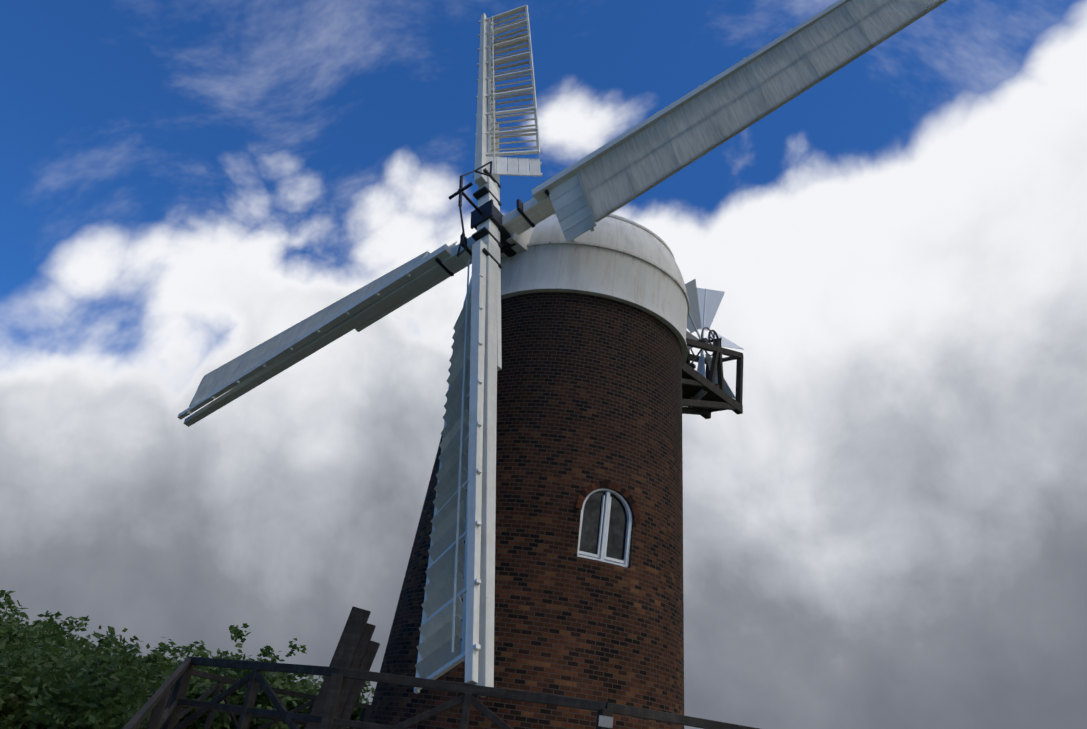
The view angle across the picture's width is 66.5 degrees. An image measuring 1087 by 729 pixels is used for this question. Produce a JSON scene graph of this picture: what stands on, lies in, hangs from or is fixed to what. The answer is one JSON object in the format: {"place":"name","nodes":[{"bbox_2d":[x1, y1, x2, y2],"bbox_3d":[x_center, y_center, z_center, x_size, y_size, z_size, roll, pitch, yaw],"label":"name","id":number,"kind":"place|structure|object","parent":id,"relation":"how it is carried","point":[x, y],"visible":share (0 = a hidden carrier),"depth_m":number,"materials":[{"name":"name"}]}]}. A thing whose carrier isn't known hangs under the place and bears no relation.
{"place":"outdoors","nodes":[
{"label":"outdoors","id":0,"kind":"place"},
{"bbox_2d":[0,0,1086,728],"label":"sky","id":1,"kind":"structure","parent":0,"point":[889,531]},
{"bbox_3d":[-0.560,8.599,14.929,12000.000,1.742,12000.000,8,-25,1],"label":"ground","id":2,"kind":"structure","parent":0,"visible":0},
{"bbox_2d":[0,630,17,710],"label":"leaves","id":3,"kind":"object","parent":2,"relation":"on","point":[14,659],"visible":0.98,"depth_m":16.49,"materials":[{"name":"green plant"}]},
{"bbox_2d":[0,590,65,639],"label":"leaves","id":4,"kind":"object","parent":2,"relation":"on","point":[7,596],"visible":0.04,"depth_m":43.84,"materials":[{"name":"green plant"}]},
{"bbox_2d":[0,598,89,661],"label":"leaves","id":5,"kind":"object","parent":2,"relation":"on","point":[14,632],"visible":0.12,"depth_m":30.01,"materials":[{"name":"green plant"}]},
{"bbox_2d":[0,613,93,652],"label":"leaves","id":6,"kind":"object","parent":2,"relation":"on","point":[85,640],"visible":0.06,"depth_m":50.14,"materials":[{"name":"green plant"}]},
{"bbox_2d":[0,625,115,726],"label":"bush","id":7,"kind":"object","parent":2,"relation":"on","point":[33,653],"visible":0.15,"depth_m":19.52,"materials":[{"name":"green plant"}]},
{"bbox_2d":[0,635,158,681],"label":"leaves","id":8,"kind":"object","parent":2,"relation":"on","point":[78,648],"visible":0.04,"depth_m":28.00,"materials":[{"name":"green plant"}]},
{"bbox_2d":[0,624,177,728],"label":"bush","id":9,"kind":"object","parent":2,"relation":"on","point":[28,674],"visible":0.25,"depth_m":18.00,"materials":[{"name":"green plant"}]},
{"bbox_2d":[0,626,189,728],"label":"bush","id":10,"kind":"object","parent":2,"relation":"on","point":[50,714],"visible":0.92,"depth_m":17.18,"materials":[{"name":"green plant"}]},
{"bbox_2d":[48,636,203,698],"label":"leaves","id":11,"kind":"object","parent":2,"relation":"on","point":[152,658],"visible":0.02,"depth_m":26.52,"materials":[{"name":"green plant"}]},
{"bbox_2d":[141,627,242,686],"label":"hedge","id":12,"kind":"object","parent":2,"relation":"on","point":[200,651],"visible":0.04,"depth_m":55.84,"materials":[{"name":"green plant"}]},
{"bbox_2d":[123,656,263,728],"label":"bush","id":13,"kind":"object","parent":2,"relation":"on","point":[195,691],"visible":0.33,"depth_m":24.69,"materials":[{"name":"green plant"}]},
{"bbox_2d":[168,641,245,672],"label":"leaves","id":14,"kind":"object","parent":2,"relation":"on","point":[221,654],"visible":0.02,"depth_m":60.60,"materials":[{"name":"green plant"}]},
{"bbox_2d":[202,623,324,728],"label":"bush","id":15,"kind":"object","parent":2,"relation":"on","point":[276,680],"visible":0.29,"depth_m":26.17,"materials":[{"name":"green plant"}]},
{"bbox_2d":[295,676,322,693],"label":"leaves","id":16,"kind":"object","parent":2,"relation":"on","point":[315,684],"visible":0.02,"depth_m":63.38,"materials":[{"name":"green plant"}]},
{"bbox_2d":[299,678,374,728],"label":"leaves","id":17,"kind":"object","parent":2,"relation":"on","point":[356,714],"visible":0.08,"depth_m":29.89,"materials":[{"name":"green plant"}]},
{"bbox_2d":[305,606,379,728],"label":"leaning boards","id":18,"kind":"object","parent":2,"relation":"on","point":[357,648],"visible":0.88,"depth_m":14.54,"materials":[{"name":"brown wood"}]},
{"bbox_2d":[122,656,759,728],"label":"fence","id":19,"kind":"object","parent":2,"relation":"on","point":[164,703],"visible":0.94,"depth_m":10.46,"materials":[{"name":"black wood"}]},
{"bbox_2d":[367,292,683,728],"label":"tower","id":20,"kind":"structure","parent":2,"relation":"on","point":[589,389],"depth_m":15.12,"materials":[{"name":"brick"}]},
{"bbox_2d":[501,213,689,367],"bbox_3d":[0.915,-1.791,19.932,5.201,3.130,5.201,8,-25,1],"label":"cap","id":21,"kind":"object","parent":20,"relation":"on","point":[615,257],"visible":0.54,"depth_m":17.56,"materials":[{"name":"paint"}]},
{"bbox_2d":[500,227,533,259],"bbox_3d":[-0.457,-2.488,18.310,0.998,0.807,1.498,-12,-32,36],"label":"cap neck","id":22,"kind":"object","parent":21,"relation":"attached to","point":[521,240],"visible":0.08,"depth_m":17.75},
{"bbox_2d":[577,488,631,566],"bbox_3d":[1.113,2.912,14.955,1.043,1.436,0.200,16,-27,-17],"label":"window frame","id":23,"kind":"object","parent":20,"relation":"attached to","point":[604,527],"visible":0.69,"depth_m":14.94,"materials":[{"name":"white wood"}]},
{"bbox_2d":[579,491,626,563],"bbox_3d":[1.087,2.933,15.016,1.018,1.345,0.001,16,-27,-17],"label":"window glass","id":24,"kind":"object","parent":23,"relation":"in","point":[591,526],"depth_m":15.02,"materials":[{"name":"grey glass"}]},
{"bbox_2d":[598,715,612,727],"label":"plaque","id":25,"kind":"object","parent":20,"relation":"attached to","point":[605,721],"visible":1,"depth_m":9.82,"materials":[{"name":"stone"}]},
{"bbox_2d":[576,481,640,522],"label":"brick arch","id":26,"kind":"structure","parent":20,"relation":"attached to","point":[588,489],"depth_m":15.16,"materials":[{"name":"brick"}]},
{"bbox_2d":[682,338,743,418],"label":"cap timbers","id":27,"kind":"object","parent":20,"relation":"on","point":[715,397],"visible":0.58,"depth_m":23.94,"materials":[{"name":"black wood"}]},
{"bbox_2d":[449,161,516,256],"bbox_3d":[-0.583,-2.712,18.206,0.714,2.806,3.952,-12,-32,36],"label":"mechanism","id":28,"kind":"object","parent":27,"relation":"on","point":[487,211],"visible":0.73,"depth_m":17.34,"materials":[{"name":"metal"}]},
{"bbox_2d":[183,189,554,426],"bbox_3d":[-0.985,-2.856,17.713,20.280,0.350,0.580,-28,-50,22],"label":"sail stock","id":29,"kind":"object","parent":28,"relation":"attached to","point":[525,216],"visible":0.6,"depth_m":18.80,"materials":[{"name":"white paint"}]},
{"bbox_2d":[177,241,456,419],"bbox_3d":[-5.583,-0.831,20.302,8.940,1.493,0.791,-28,-50,22],"label":"sail","id":30,"kind":"object","parent":29,"relation":"attached to","point":[225,378],"visible":1,"depth_m":20.10,"materials":[{"name":"white paint"}]},
{"bbox_2d":[532,0,947,242],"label":"sail","id":31,"kind":"object","parent":29,"relation":"attached to","point":[589,191],"visible":1,"depth_m":15.22,"materials":[{"name":"white paint"}]},
{"bbox_2d":[471,22,501,697],"bbox_3d":[-1.191,-3.058,17.498,0.350,20.280,0.580,-28,-50,22],"label":"sail stock","id":32,"kind":"object","parent":28,"relation":"attached to","point":[487,233],"visible":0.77,"depth_m":13.53,"materials":[{"name":"white paint"}]},
{"bbox_2d":[414,239,486,693],"bbox_3d":[-1.324,1.244,13.836,1.434,8.940,1.010,-28,-50,22],"label":"sail","id":33,"kind":"object","parent":32,"relation":"attached to","point":[442,647],"visible":0.98,"depth_m":12.47,"materials":[{"name":"white paint"}]},
{"bbox_2d":[474,5,542,186],"bbox_3d":[-0.875,-7.181,21.352,1.434,8.940,1.010,-28,-50,22],"label":"sail","id":34,"kind":"object","parent":32,"relation":"attached to","point":[483,157],"visible":0.96,"depth_m":20.72,"materials":[{"name":"white paint"}]},
{"bbox_2d":[685,279,743,407],"bbox_3d":[4.724,-0.643,24.666,1.240,3.817,3.710,-12,-32,36],"label":"fantail","id":35,"kind":"object","parent":27,"relation":"on","point":[704,305],"visible":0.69,"depth_m":24.73,"materials":[{"name":"paint"}]}
]}

